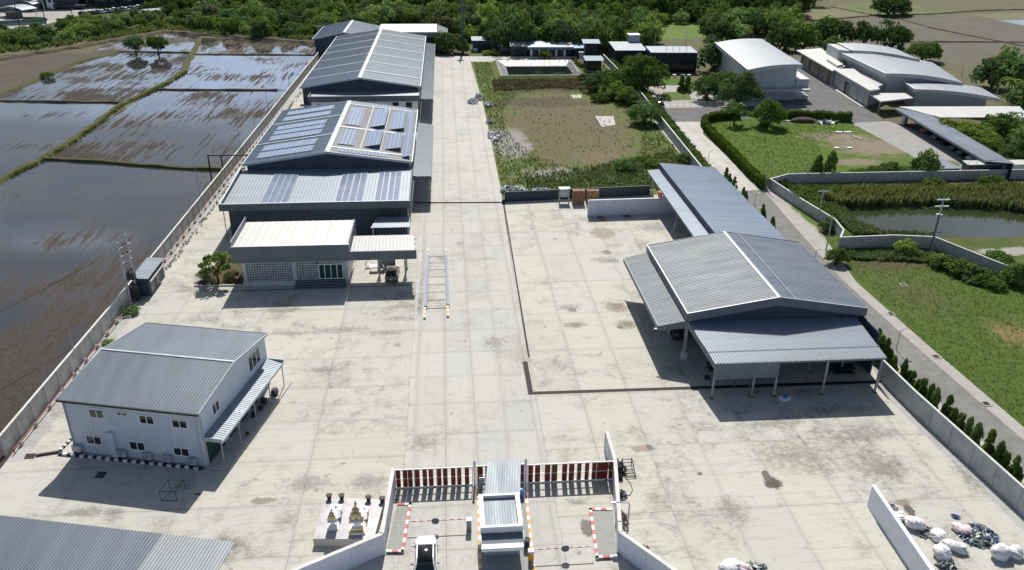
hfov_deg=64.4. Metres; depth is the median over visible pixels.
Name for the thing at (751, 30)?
broadleaf tree
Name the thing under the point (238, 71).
paddy field
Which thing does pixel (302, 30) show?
broadleaf tree
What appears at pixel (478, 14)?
broadleaf tree
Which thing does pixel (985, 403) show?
drain inlet
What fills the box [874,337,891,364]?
conifer
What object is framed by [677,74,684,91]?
tree
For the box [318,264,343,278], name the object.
glass door
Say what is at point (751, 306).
open shed
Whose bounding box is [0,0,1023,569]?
ground
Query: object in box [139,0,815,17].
wood
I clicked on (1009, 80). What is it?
palm tree
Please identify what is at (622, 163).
bush
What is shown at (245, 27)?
broadleaf tree
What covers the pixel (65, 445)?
striped kerb
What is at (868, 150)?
round lawn
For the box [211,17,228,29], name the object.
broadleaf tree
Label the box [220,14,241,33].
broadleaf tree
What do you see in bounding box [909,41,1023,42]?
field dike
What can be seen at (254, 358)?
window
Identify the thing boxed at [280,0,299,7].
broadleaf tree
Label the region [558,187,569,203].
tank stand
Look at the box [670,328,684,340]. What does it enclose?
forklift
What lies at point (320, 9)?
broadleaf tree
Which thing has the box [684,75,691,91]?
tree
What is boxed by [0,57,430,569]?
concrete yard
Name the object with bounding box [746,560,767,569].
rubbish heap
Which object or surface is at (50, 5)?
lorry
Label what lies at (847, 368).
workbench
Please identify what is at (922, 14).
field dike
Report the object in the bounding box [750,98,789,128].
tree
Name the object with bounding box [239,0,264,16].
broadleaf tree
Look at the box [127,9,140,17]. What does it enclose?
broadleaf tree
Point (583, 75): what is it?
bush
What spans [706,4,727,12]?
broadleaf tree
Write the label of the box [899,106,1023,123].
white canopy
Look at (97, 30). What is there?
broadleaf tree
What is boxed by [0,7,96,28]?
industrial yard
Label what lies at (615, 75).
bush
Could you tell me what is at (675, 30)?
green field
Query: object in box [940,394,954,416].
conifer
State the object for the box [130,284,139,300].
cable box
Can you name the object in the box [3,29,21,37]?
broadleaf tree
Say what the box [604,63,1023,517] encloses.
hedge strip
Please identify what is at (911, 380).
conifer
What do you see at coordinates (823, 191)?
utility pole
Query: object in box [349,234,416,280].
carport
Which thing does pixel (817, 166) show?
shrub
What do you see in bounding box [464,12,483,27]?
broadleaf tree
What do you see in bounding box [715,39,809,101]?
curved hall
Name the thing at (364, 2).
broadleaf tree
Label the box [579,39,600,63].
watch tower
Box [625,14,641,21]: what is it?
broadleaf tree
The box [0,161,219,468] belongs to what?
paddy field
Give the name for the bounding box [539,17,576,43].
tree
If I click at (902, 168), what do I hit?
shrub
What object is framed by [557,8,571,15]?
broadleaf tree
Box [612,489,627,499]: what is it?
rubbish heap
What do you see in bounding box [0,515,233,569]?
parking canopy
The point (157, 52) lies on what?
field dike
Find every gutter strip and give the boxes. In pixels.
[6,84,301,461]
[873,384,1023,530]
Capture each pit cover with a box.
[24,453,35,458]
[94,471,106,477]
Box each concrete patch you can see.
[595,116,615,126]
[612,304,621,307]
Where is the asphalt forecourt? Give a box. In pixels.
[663,59,882,125]
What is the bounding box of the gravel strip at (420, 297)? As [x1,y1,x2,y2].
[417,241,426,312]
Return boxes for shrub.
[38,72,54,78]
[101,338,114,345]
[121,303,140,315]
[777,178,791,186]
[807,154,824,172]
[817,216,834,230]
[822,149,838,172]
[823,248,851,265]
[847,168,865,171]
[858,167,877,171]
[866,165,887,171]
[877,160,900,171]
[889,165,912,170]
[893,238,919,255]
[901,164,921,170]
[909,148,944,173]
[921,177,945,185]
[925,253,959,268]
[940,257,977,275]
[964,264,999,282]
[975,174,1004,184]
[980,276,1008,290]
[982,249,1015,264]
[998,261,1023,285]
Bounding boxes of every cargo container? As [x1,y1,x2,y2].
[961,160,1001,169]
[1000,160,1023,168]
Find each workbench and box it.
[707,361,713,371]
[830,363,855,375]
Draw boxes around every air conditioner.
[71,444,82,453]
[116,449,127,458]
[141,452,152,461]
[161,454,172,464]
[187,457,197,466]
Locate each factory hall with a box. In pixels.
[0,0,42,9]
[41,0,83,9]
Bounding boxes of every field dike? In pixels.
[0,30,314,60]
[0,37,202,184]
[0,51,120,95]
[0,100,122,103]
[40,157,221,170]
[117,50,189,52]
[157,88,277,90]
[194,54,315,54]
[803,9,1023,21]
[830,6,871,14]
[892,16,1023,46]
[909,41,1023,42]
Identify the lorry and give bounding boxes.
[46,2,86,9]
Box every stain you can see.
[581,519,591,535]
[762,471,770,481]
[765,477,782,487]
[904,505,914,515]
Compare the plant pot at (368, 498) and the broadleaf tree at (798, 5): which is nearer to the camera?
the plant pot at (368, 498)
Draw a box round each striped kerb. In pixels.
[57,438,71,451]
[58,452,203,469]
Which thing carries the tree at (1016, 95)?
on the ground at (888, 112)
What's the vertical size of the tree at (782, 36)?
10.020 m
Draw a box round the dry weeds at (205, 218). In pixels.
[162,91,301,279]
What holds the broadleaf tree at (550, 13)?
on the forest floor
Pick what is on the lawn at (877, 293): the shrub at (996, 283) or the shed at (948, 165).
the shrub at (996, 283)
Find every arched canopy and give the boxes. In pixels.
[0,4,36,16]
[13,0,44,11]
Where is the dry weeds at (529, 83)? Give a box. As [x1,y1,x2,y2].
[491,77,598,90]
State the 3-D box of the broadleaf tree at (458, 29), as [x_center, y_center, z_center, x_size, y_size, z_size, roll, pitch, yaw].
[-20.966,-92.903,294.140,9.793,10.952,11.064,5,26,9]
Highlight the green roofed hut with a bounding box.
[572,44,583,57]
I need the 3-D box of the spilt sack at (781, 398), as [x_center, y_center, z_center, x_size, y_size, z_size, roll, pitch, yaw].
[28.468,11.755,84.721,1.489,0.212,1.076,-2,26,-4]
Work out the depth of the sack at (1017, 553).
64.20 m
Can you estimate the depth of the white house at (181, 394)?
75.08 m
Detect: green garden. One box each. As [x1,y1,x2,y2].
[660,92,691,100]
[663,79,691,84]
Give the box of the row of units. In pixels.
[508,41,576,57]
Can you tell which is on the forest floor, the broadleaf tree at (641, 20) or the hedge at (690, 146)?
the broadleaf tree at (641, 20)
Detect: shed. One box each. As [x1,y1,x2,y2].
[141,7,170,18]
[312,20,379,56]
[379,24,447,50]
[623,231,886,398]
[647,163,786,239]
[922,158,962,170]
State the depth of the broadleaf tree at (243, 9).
323.27 m
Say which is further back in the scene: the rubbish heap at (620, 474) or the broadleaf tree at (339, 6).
the broadleaf tree at (339, 6)
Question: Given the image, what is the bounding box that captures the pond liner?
[496,60,580,74]
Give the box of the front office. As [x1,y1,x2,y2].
[230,217,355,289]
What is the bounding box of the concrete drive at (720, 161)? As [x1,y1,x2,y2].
[675,122,762,190]
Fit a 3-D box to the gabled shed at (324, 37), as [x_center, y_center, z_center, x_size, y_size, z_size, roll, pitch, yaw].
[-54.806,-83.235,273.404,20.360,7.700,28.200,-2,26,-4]
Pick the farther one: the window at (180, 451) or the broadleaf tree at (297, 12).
the broadleaf tree at (297, 12)
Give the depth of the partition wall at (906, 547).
65.04 m
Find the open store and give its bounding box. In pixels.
[509,41,526,55]
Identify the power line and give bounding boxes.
[1,248,117,310]
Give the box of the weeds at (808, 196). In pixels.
[788,182,1021,217]
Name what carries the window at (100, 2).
in the office block
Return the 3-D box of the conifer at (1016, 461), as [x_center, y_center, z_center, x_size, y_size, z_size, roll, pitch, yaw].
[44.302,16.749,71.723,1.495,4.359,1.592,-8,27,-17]
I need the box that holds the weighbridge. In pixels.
[423,249,449,318]
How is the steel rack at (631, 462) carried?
on the concrete apron
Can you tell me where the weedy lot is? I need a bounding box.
[471,61,688,197]
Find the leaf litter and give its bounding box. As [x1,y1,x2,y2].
[621,508,628,530]
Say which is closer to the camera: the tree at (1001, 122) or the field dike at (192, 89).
the tree at (1001, 122)
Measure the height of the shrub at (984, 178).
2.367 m
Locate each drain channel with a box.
[220,284,413,291]
[503,203,881,394]
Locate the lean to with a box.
[371,216,409,235]
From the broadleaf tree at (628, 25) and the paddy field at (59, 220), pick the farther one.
the broadleaf tree at (628, 25)
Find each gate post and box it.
[473,460,475,485]
[524,459,526,483]
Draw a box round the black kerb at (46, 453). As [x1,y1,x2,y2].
[35,450,57,456]
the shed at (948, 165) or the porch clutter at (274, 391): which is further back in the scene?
the shed at (948, 165)
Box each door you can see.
[150,279,155,292]
[156,273,160,285]
[206,441,224,462]
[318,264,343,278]
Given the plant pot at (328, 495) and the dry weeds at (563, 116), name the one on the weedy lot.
the dry weeds at (563, 116)
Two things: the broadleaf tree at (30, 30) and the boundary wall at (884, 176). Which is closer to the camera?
the boundary wall at (884, 176)
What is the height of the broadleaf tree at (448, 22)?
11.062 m
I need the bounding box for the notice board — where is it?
[479,477,484,485]
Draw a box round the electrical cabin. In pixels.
[135,257,164,295]
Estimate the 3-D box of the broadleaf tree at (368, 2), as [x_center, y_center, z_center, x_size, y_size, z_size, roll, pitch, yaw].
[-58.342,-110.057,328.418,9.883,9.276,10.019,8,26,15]
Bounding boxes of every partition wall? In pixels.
[587,197,675,215]
[867,485,934,569]
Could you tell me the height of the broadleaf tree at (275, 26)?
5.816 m
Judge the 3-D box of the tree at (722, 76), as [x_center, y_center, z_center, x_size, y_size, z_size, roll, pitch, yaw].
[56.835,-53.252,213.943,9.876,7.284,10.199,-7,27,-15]
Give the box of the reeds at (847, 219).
[828,200,933,235]
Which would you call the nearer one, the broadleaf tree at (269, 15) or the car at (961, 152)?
the car at (961, 152)
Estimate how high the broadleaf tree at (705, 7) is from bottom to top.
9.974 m
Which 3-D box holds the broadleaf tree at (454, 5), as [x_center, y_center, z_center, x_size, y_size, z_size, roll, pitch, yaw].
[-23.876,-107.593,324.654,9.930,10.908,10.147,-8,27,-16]
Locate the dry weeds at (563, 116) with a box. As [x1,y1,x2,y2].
[510,89,635,157]
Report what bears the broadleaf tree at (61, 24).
on the forest floor
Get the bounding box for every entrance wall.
[290,468,395,569]
[604,431,676,569]
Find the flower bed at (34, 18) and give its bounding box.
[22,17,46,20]
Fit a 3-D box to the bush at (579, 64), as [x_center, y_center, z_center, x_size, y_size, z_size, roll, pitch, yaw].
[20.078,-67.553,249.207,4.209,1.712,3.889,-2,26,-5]
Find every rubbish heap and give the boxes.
[607,457,624,480]
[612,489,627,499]
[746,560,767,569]
[889,502,898,511]
[915,526,932,538]
[934,560,957,569]
[950,514,960,519]
[958,521,1000,548]
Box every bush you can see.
[195,266,218,281]
[222,270,239,280]
[481,50,490,54]
[488,49,500,54]
[538,51,551,58]
[574,62,583,67]
[576,72,591,79]
[581,69,613,91]
[589,92,609,101]
[598,66,645,95]
[598,81,628,97]
[611,157,638,170]
[614,86,642,104]
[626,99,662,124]
[635,155,646,161]
[642,158,658,168]
[675,152,690,163]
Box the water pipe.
[13,109,281,453]
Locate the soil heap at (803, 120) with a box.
[790,117,816,122]
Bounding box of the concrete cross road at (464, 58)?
[435,56,568,61]
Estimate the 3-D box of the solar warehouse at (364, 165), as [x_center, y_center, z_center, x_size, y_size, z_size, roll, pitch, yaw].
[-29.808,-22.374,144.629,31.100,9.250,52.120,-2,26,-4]
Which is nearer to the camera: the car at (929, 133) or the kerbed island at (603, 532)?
the kerbed island at (603, 532)
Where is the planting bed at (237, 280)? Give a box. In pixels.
[194,256,243,286]
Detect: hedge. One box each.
[610,58,712,166]
[700,110,768,188]
[784,108,852,121]
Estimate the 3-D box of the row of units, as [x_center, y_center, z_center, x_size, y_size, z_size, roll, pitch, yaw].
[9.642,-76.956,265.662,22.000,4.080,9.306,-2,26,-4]
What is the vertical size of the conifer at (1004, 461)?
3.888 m
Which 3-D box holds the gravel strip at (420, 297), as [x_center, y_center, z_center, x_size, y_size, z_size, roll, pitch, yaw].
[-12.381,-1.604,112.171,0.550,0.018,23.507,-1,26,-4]
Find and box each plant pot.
[326,490,331,499]
[338,491,344,499]
[365,493,371,501]
[379,493,384,502]
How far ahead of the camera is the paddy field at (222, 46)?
277.35 m
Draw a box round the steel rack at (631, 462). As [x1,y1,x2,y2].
[621,458,635,476]
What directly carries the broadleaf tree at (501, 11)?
on the forest floor
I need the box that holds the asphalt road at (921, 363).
[739,190,1023,473]
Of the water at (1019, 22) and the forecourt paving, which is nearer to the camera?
the forecourt paving
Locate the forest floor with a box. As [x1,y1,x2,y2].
[1,1,769,51]
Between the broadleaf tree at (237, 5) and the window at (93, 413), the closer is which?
the window at (93, 413)
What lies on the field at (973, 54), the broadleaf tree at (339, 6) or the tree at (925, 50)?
the tree at (925, 50)
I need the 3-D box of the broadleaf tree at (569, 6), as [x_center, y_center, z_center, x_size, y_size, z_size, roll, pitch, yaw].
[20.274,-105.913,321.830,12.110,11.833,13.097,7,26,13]
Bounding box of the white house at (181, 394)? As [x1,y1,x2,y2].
[55,322,291,470]
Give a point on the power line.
(59, 280)
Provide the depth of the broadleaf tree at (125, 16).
321.03 m
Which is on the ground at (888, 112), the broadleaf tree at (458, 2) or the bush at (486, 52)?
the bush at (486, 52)
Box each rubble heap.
[467,97,479,104]
[474,93,483,100]
[483,101,493,106]
[485,118,494,123]
[487,128,501,141]
[500,184,515,192]
[515,184,527,190]
[529,186,551,190]
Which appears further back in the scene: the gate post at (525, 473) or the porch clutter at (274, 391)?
the porch clutter at (274, 391)
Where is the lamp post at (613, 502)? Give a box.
[611,501,629,533]
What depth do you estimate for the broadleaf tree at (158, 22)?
315.82 m
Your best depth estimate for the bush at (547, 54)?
261.23 m
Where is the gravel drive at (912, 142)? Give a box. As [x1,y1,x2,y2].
[853,121,963,169]
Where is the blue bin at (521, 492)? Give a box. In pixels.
[520,488,523,497]
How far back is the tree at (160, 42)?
261.02 m
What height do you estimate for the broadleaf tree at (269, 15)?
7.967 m
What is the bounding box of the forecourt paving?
[646,85,762,107]
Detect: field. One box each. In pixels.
[0,52,108,90]
[0,53,188,100]
[0,102,115,175]
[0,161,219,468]
[52,91,285,166]
[91,33,199,53]
[163,55,319,89]
[196,38,315,53]
[655,23,706,39]
[794,14,1023,67]
[801,7,867,22]
[833,2,966,14]
[969,12,1023,19]
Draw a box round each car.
[385,265,399,280]
[411,535,439,569]
[657,101,664,108]
[924,131,933,135]
[930,134,942,139]
[939,139,950,145]
[948,145,959,150]
[956,149,968,155]
[965,155,978,159]
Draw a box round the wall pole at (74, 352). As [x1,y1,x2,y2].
[69,332,79,371]
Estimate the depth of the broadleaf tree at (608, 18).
292.15 m
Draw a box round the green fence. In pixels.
[0,18,46,25]
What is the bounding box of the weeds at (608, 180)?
[525,149,684,190]
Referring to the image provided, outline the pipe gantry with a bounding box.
[207,154,248,179]
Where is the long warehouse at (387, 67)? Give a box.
[299,29,434,123]
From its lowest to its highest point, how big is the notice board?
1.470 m
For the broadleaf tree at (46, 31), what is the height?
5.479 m
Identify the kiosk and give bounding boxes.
[471,36,495,50]
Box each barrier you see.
[408,517,471,530]
[528,545,592,561]
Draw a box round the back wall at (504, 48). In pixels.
[498,46,509,50]
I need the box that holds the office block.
[83,0,144,7]
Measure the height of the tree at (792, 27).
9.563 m
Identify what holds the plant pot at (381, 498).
on the shrine platform
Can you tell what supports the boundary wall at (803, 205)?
on the road verge
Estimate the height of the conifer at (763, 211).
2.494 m
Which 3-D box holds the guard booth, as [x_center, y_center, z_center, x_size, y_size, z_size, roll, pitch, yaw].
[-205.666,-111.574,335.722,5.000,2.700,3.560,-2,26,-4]
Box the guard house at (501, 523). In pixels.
[478,460,524,555]
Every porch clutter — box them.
[260,397,267,403]
[271,387,278,395]
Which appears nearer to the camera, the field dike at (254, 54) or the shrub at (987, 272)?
the shrub at (987, 272)
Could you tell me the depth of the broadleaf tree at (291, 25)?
301.03 m
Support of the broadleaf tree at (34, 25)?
on the forest floor
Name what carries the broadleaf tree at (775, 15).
on the forest floor
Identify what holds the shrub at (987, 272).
on the lawn at (877, 293)
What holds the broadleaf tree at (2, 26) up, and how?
on the forest floor
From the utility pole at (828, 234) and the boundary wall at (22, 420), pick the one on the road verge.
the utility pole at (828, 234)
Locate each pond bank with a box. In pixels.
[489,60,586,80]
[783,183,1023,264]
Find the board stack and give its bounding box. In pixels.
[815,118,839,124]
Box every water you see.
[505,65,572,74]
[848,208,1023,237]
[998,20,1023,25]
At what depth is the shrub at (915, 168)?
152.79 m
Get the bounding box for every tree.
[0,22,9,29]
[0,32,18,44]
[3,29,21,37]
[12,25,31,30]
[16,25,27,32]
[16,34,41,44]
[20,28,36,35]
[21,31,34,35]
[28,22,42,30]
[34,25,46,34]
[36,34,52,42]
[37,25,55,36]
[55,18,71,30]
[56,26,75,38]
[64,14,78,19]
[67,22,89,33]
[77,11,93,19]
[78,17,94,33]
[89,17,100,24]
[91,24,104,36]
[92,14,102,22]
[92,22,109,34]
[100,16,115,23]
[100,21,117,31]
[109,13,120,19]
[111,21,127,30]
[113,15,120,23]
[116,12,132,24]
[120,16,134,28]
[122,35,145,53]
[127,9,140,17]
[132,13,142,19]
[133,17,148,26]
[142,9,159,24]
[145,35,168,53]
[150,17,166,26]
[154,9,167,19]
[163,16,175,23]
[170,15,186,25]
[173,8,202,20]
[186,11,195,19]
[186,11,199,27]
[188,0,218,17]
[189,1,207,15]
[193,11,216,29]
[196,251,231,282]
[205,0,222,14]
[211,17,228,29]
[214,15,224,21]
[219,7,241,18]
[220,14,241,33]
[223,1,243,8]
[236,21,252,34]
[238,1,254,15]
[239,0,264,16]
[239,16,254,23]
[246,3,264,17]
[248,16,271,25]
[248,19,273,36]
[254,2,277,15]
[262,11,276,23]
[264,18,282,30]
[276,7,298,28]
[277,4,295,12]
[277,28,296,35]
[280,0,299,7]
[281,21,301,29]
[287,6,303,16]
[296,25,313,34]
[297,13,311,24]
[300,0,319,11]
[302,8,319,28]
[302,19,317,33]
[310,10,337,32]
[315,0,334,11]
[316,5,329,15]
[317,17,335,29]
[321,9,339,19]
[325,0,352,16]
[336,8,362,22]
[339,0,355,17]
[352,8,361,14]
[354,0,374,9]
[358,1,376,8]
[358,4,389,24]
[363,0,394,24]
[388,1,398,23]
[391,0,420,23]
[407,4,420,23]
[414,6,433,22]
[414,7,434,23]
[424,13,439,23]
[425,0,447,8]
[429,9,460,31]
[430,30,464,52]
[434,1,457,17]
[445,2,458,12]
[448,13,465,33]
[453,0,476,6]
[456,24,479,40]
[456,39,469,53]
[457,0,476,15]
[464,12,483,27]
[469,11,487,26]
[472,0,498,19]
[473,22,483,35]
[475,11,503,35]
[482,18,513,51]
[497,5,520,15]
[498,5,521,17]
[500,12,510,22]
[501,4,537,47]
[518,1,526,12]
[522,2,549,31]
[529,23,550,40]
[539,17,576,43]
[544,10,560,17]
[545,0,558,11]
[547,12,569,21]
[549,3,574,13]
[552,0,575,10]
[552,16,575,26]
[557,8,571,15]
[565,23,593,43]
[572,8,586,14]
[572,12,589,23]
[573,3,588,10]
[573,17,585,26]
[576,18,591,29]
[578,17,601,40]
[583,19,619,52]
[586,10,600,19]
[595,2,603,13]
[598,0,627,20]
[598,14,626,49]
[603,15,620,23]
[618,21,638,32]
[621,53,669,90]
[623,24,649,43]
[624,7,645,17]
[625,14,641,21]
[628,24,661,45]
[630,12,649,22]
[633,18,654,24]
[635,11,665,44]
[644,9,654,19]
[652,8,669,24]
[672,8,690,23]
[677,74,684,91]
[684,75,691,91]
[688,72,721,101]
[696,12,721,31]
[696,33,726,72]
[698,0,722,17]
[701,21,736,39]
[702,0,733,16]
[705,12,727,22]
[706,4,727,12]
[715,69,736,82]
[716,70,764,106]
[719,7,748,22]
[722,99,750,124]
[727,18,750,39]
[731,20,753,37]
[737,5,768,34]
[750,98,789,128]
[761,4,774,14]
[761,8,786,33]
[763,20,795,50]
[764,3,780,12]
[770,8,801,28]
[778,1,804,17]
[783,5,803,23]
[785,20,822,51]
[787,23,799,45]
[814,15,855,42]
[821,35,845,50]
[848,20,881,43]
[869,0,908,15]
[873,18,914,49]
[903,1,912,15]
[903,40,943,59]
[938,117,975,134]
[953,118,1002,139]
[967,57,1014,88]
[971,136,1005,153]
[980,111,1023,138]
[991,45,1023,90]
[994,44,1018,63]
[994,77,1023,100]
[996,138,1023,159]
[1000,80,1023,108]
[1005,123,1023,142]
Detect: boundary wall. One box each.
[0,52,318,455]
[603,54,701,165]
[768,169,1023,183]
[768,178,844,248]
[839,235,1023,285]
[879,360,1023,516]
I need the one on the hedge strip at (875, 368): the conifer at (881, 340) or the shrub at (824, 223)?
the conifer at (881, 340)
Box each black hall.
[608,41,645,64]
[645,46,697,71]
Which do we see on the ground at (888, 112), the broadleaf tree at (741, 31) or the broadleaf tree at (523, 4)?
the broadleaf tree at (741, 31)
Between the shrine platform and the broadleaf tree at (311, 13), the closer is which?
the shrine platform
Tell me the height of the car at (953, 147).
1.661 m
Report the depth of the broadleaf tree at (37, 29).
289.52 m
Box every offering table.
[329,504,342,516]
[363,506,368,518]
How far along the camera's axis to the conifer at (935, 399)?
80.71 m
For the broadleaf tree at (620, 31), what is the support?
on the ground at (888, 112)
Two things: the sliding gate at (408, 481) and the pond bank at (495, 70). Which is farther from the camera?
the pond bank at (495, 70)
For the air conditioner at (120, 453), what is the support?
on the concrete yard at (334, 423)
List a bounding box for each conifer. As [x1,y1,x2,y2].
[723,167,728,177]
[731,176,737,187]
[760,204,766,214]
[770,216,775,226]
[873,334,886,365]
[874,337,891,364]
[885,349,894,363]
[889,355,898,371]
[899,358,908,378]
[905,369,912,380]
[907,371,916,386]
[913,378,920,389]
[916,377,928,397]
[925,383,935,399]
[928,387,941,408]
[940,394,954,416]
[947,407,958,422]
[954,412,966,431]
[963,416,973,435]
[968,422,983,446]
[981,428,996,454]
[990,440,1005,462]
[997,450,1011,468]
[1005,454,1021,474]
[1012,466,1023,483]
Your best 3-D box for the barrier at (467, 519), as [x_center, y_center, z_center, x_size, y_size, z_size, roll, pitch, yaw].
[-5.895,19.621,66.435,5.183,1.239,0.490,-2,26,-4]
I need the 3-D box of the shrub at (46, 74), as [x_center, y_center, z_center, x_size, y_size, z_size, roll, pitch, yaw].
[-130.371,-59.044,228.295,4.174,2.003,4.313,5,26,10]
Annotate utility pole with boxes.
[817,190,828,220]
[825,216,832,250]
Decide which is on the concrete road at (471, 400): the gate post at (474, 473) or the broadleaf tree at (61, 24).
the gate post at (474, 473)
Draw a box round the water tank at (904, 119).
[901,115,907,124]
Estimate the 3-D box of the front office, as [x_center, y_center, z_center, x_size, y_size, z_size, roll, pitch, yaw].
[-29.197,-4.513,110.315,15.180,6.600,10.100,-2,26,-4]
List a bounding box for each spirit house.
[326,508,338,530]
[348,501,366,534]
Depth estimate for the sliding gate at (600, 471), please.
72.00 m
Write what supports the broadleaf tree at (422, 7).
on the forest floor
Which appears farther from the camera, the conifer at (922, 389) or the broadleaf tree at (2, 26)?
the broadleaf tree at (2, 26)
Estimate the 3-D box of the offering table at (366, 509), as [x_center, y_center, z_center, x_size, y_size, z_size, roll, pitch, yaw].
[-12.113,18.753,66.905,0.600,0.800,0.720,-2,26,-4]
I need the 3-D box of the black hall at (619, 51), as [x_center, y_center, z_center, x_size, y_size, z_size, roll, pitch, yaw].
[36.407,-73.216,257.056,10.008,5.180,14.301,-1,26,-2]
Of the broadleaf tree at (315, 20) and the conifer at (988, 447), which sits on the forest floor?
the broadleaf tree at (315, 20)
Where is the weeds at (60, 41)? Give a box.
[0,23,313,52]
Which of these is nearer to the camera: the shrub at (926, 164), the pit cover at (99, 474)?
the pit cover at (99, 474)
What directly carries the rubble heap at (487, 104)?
on the weedy lot
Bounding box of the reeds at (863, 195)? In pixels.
[820,179,1023,212]
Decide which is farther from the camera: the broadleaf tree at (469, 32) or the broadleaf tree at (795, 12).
the broadleaf tree at (795, 12)
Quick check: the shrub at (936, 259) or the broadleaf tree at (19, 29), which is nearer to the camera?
the shrub at (936, 259)
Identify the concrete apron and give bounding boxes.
[505,195,1023,569]
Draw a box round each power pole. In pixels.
[116,234,140,303]
[929,197,949,250]
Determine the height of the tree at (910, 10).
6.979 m
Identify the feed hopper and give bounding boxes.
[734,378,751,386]
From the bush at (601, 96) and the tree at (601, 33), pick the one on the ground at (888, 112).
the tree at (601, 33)
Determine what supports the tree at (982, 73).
on the ground at (888, 112)
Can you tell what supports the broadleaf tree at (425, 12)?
on the forest floor
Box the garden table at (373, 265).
[369,264,377,271]
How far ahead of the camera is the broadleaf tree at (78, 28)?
291.04 m
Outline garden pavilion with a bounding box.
[583,56,603,71]
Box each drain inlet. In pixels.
[930,354,941,358]
[979,401,992,406]
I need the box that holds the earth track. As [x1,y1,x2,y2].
[663,38,708,41]
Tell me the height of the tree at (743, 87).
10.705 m
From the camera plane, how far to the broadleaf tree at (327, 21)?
298.22 m
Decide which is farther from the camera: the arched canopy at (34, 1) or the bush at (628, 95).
the arched canopy at (34, 1)
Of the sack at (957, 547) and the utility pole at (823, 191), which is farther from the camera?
the utility pole at (823, 191)
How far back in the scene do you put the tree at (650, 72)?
211.91 m
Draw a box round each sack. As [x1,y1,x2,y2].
[718,558,739,569]
[740,561,752,569]
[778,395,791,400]
[895,510,905,521]
[904,515,926,530]
[929,528,947,542]
[932,543,952,560]
[939,538,968,554]
[951,521,973,534]
[990,543,1011,561]
[1008,544,1023,559]
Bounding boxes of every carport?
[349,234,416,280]
[894,108,1014,179]
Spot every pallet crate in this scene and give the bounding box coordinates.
[572,188,584,203]
[586,188,598,203]
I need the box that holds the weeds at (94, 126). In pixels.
[3,71,187,178]
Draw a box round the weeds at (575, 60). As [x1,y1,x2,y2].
[496,58,578,61]
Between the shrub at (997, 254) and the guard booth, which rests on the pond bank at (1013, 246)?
the shrub at (997, 254)
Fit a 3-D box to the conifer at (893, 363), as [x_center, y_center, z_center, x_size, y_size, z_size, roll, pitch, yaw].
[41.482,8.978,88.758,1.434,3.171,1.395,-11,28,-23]
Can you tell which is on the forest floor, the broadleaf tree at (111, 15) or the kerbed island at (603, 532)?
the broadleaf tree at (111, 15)
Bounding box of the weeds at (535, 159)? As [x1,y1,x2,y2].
[474,62,687,193]
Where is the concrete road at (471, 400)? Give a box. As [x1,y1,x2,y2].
[398,62,566,569]
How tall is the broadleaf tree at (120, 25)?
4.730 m
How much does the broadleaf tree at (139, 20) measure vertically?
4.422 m
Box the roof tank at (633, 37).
[627,33,639,41]
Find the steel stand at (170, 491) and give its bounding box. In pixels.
[159,480,185,500]
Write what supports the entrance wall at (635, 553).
on the concrete apron
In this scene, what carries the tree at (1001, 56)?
on the field at (973, 54)
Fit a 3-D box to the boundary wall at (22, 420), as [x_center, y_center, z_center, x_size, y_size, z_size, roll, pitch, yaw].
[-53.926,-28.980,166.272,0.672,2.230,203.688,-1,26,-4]
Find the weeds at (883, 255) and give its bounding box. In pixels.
[847,249,986,286]
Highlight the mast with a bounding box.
[459,0,464,51]
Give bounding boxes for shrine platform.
[313,497,384,545]
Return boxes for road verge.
[763,187,1023,439]
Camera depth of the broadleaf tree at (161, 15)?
327.78 m
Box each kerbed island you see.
[386,503,411,553]
[476,483,535,569]
[589,508,617,559]
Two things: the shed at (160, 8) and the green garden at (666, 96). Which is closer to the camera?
the green garden at (666, 96)
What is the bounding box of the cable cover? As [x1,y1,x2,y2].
[415,202,501,202]
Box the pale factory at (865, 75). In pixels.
[796,43,1000,114]
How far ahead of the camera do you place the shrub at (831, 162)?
150.27 m
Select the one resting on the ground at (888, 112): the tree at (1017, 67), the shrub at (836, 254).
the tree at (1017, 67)
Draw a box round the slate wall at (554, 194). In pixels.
[505,185,649,201]
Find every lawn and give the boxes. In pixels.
[704,118,913,181]
[824,226,1023,426]
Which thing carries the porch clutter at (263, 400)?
on the white house at (181, 394)
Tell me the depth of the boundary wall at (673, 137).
175.78 m
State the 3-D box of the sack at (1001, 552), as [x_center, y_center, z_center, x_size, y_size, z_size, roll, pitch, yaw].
[38.672,21.086,64.349,1.676,1.082,1.282,-2,26,-4]
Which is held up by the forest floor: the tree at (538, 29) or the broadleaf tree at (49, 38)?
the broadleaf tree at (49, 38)
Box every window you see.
[85,435,102,444]
[87,0,95,5]
[88,408,104,418]
[97,0,104,5]
[106,0,113,4]
[115,0,122,4]
[115,412,127,416]
[128,441,145,450]
[138,415,154,424]
[171,419,187,428]
[172,447,189,456]
[211,398,219,415]
[247,346,260,372]
[405,102,411,107]
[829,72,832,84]
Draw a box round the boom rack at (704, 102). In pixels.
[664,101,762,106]
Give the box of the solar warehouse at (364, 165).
[218,100,432,237]
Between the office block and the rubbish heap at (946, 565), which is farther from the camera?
the office block
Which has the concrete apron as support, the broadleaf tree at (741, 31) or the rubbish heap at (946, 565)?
the rubbish heap at (946, 565)
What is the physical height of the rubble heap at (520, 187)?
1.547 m
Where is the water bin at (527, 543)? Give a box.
[524,537,529,548]
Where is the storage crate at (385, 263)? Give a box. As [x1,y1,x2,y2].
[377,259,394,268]
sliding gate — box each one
[394,466,472,487]
[476,463,523,483]
[527,461,612,482]

